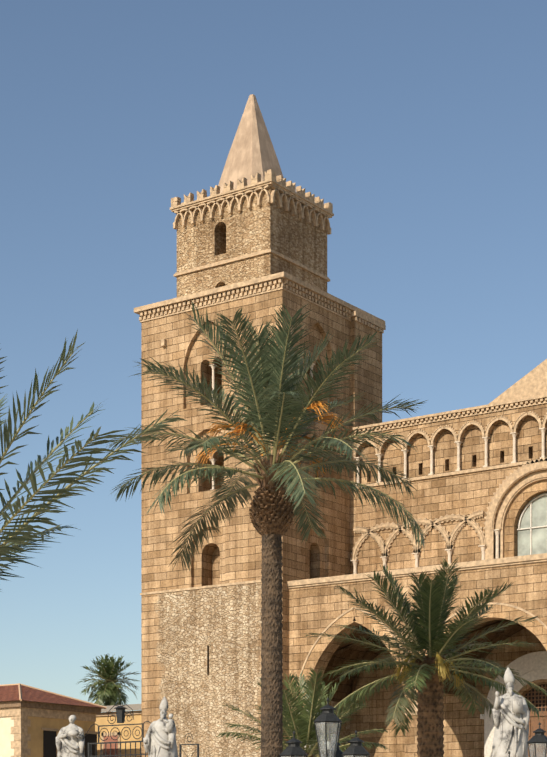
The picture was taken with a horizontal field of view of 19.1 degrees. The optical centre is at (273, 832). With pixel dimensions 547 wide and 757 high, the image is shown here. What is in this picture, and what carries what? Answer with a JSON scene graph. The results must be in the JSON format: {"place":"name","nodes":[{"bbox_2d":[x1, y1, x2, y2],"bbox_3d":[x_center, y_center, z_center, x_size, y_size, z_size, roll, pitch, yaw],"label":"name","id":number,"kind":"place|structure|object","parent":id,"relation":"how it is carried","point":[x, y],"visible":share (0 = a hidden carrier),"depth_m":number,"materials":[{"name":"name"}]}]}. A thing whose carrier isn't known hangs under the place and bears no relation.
{"place":"outdoors","nodes":[
{"label":"outdoors","id":0,"kind":"place"},
{"bbox_2d":[0,0,546,712],"label":"sky","id":1,"kind":"structure","parent":0,"point":[422,124],"materials":[{"name":"blue"}]},
{"bbox_2d":[350,316,381,756],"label":"tower buttress","id":2,"kind":"structure","parent":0,"point":[367,376],"depth_m":90.24,"materials":[{"name":"brown stone"}]},
{"bbox_2d":[289,561,546,756],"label":"porch wall","id":3,"kind":"structure","parent":0,"point":[318,609],"depth_m":81.31,"materials":[{"name":"beige stone"}]},
{"bbox_2d":[320,620,524,702],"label":"vaulted ceiling","id":4,"kind":"structure","parent":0,"point":[345,653],"depth_m":85.45,"materials":[{"name":"brown stone"}]},
{"bbox_3d":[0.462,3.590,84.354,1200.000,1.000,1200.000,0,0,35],"label":"ground","id":5,"kind":"structure","parent":0,"visible":0},
{"bbox_2d":[0,683,106,756],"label":"house","id":6,"kind":"structure","parent":5,"relation":"on","point":[33,721],"depth_m":95.69,"materials":[{"name":"beige paint"}]},
{"bbox_2d":[0,329,186,591],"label":"palm","id":7,"kind":"object","parent":5,"relation":"on","point":[13,540],"visible":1,"depth_m":26.90,"materials":[{"name":"green plant"}]},
{"bbox_2d":[75,653,140,705],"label":"palm","id":8,"kind":"object","parent":5,"relation":"on","point":[109,692],"visible":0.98,"depth_m":118.62,"materials":[{"name":"green plant"}]},
{"bbox_2d":[95,704,140,756],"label":"house","id":9,"kind":"structure","parent":5,"relation":"on","point":[102,718],"depth_m":104.01,"materials":[{"name":"paint"}]},
{"bbox_2d":[141,289,349,756],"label":"tower","id":10,"kind":"structure","parent":5,"relation":"on","point":[201,659],"depth_m":87.80,"materials":[{"name":"stone"}]},
{"bbox_2d":[134,272,384,594],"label":"tower trim","id":11,"kind":"structure","parent":10,"relation":"on","point":[293,285],"depth_m":87.06,"materials":[{"name":"beige stone"}]},
{"bbox_2d":[177,187,326,296],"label":"walls","id":12,"kind":"structure","parent":11,"relation":"on","point":[246,230],"depth_m":88.11,"materials":[{"name":"stone"}]},
{"bbox_2d":[218,94,283,192],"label":"spire","id":13,"kind":"structure","parent":12,"relation":"on","point":[252,152],"depth_m":89.36,"materials":[{"name":"beige stone"}]},
{"bbox_2d":[170,169,333,281],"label":"battlement trim","id":14,"kind":"structure","parent":12,"relation":"attached to","point":[292,192],"depth_m":87.99,"materials":[{"name":"beige stone"}]},
{"bbox_2d":[351,311,385,332],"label":"cornice","id":15,"kind":"structure","parent":11,"relation":"attached to","point":[363,319],"depth_m":90.46,"materials":[{"name":"stone"}]},
{"bbox_2d":[280,698,369,756],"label":"lamp","id":16,"kind":"object","parent":5,"relation":"on","point":[327,716],"visible":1,"depth_m":24.82,"materials":[{"name":"metal"}]},
{"bbox_2d":[287,553,546,747],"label":"porch trim","id":17,"kind":"structure","parent":5,"relation":"on","point":[538,629],"depth_m":80.86,"materials":[{"name":"beige stone"}]},
{"bbox_2d":[355,402,546,756],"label":"facade wall","id":18,"kind":"structure","parent":5,"relation":"on","point":[465,494],"depth_m":86.31,"materials":[{"name":"beige stone"}]},
{"bbox_2d":[350,359,546,573],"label":"facade trim","id":19,"kind":"structure","parent":18,"relation":"attached to","point":[529,389],"depth_m":84.48,"materials":[{"name":"beige stone"}]},
{"bbox_2d":[355,403,546,456],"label":"arcade plate","id":20,"kind":"object","parent":18,"relation":"attached to","point":[512,415],"visible":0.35,"depth_m":85.63,"materials":[{"name":"stone"}]},
{"bbox_2d":[480,651,546,756],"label":"portal","id":21,"kind":"object","parent":18,"relation":"attached to","point":[531,667],"visible":0.42,"depth_m":83.47,"materials":[{"name":"stone"}]},
{"bbox_2d":[508,722,546,756],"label":"lamp","id":22,"kind":"object","parent":5,"relation":"on","point":[538,738],"visible":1,"depth_m":29.57,"materials":[{"name":"metal"}]},
{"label":"terrace","id":23,"kind":"structure","parent":0,"visible":0},
{"bbox_2d":[56,715,84,756],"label":"statue","id":24,"kind":"object","parent":23,"relation":"on","point":[70,741],"visible":1,"depth_m":45.58,"materials":[{"name":"stone"}]},
{"bbox_2d":[81,703,198,756],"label":"wrought-iron gate","id":25,"kind":"structure","parent":23,"relation":"on","point":[120,713],"depth_m":44.66,"materials":[{"name":"black metal"}]},
{"bbox_2d":[143,696,177,756],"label":"statue","id":26,"kind":"object","parent":23,"relation":"on","point":[159,739],"visible":1,"depth_m":43.66,"materials":[{"name":"stone"}]},
{"bbox_2d":[108,301,427,756],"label":"palm","id":27,"kind":"object","parent":23,"relation":"on","point":[270,414],"visible":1,"depth_m":47.09,"materials":[{"name":"green plant"}]},
{"bbox_2d":[215,666,389,756],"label":"palm","id":28,"kind":"object","parent":23,"relation":"on","point":[302,725],"visible":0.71,"depth_m":58.83,"materials":[{"name":"green plant"}]},
{"bbox_2d":[305,557,546,756],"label":"palm","id":29,"kind":"object","parent":23,"relation":"on","point":[430,672],"visible":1,"depth_m":54.03,"materials":[{"name":"green plant"}]},
{"bbox_2d":[490,667,529,756],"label":"statue","id":30,"kind":"object","parent":23,"relation":"on","point":[511,713],"visible":1,"depth_m":37.67,"materials":[{"name":"stone"}]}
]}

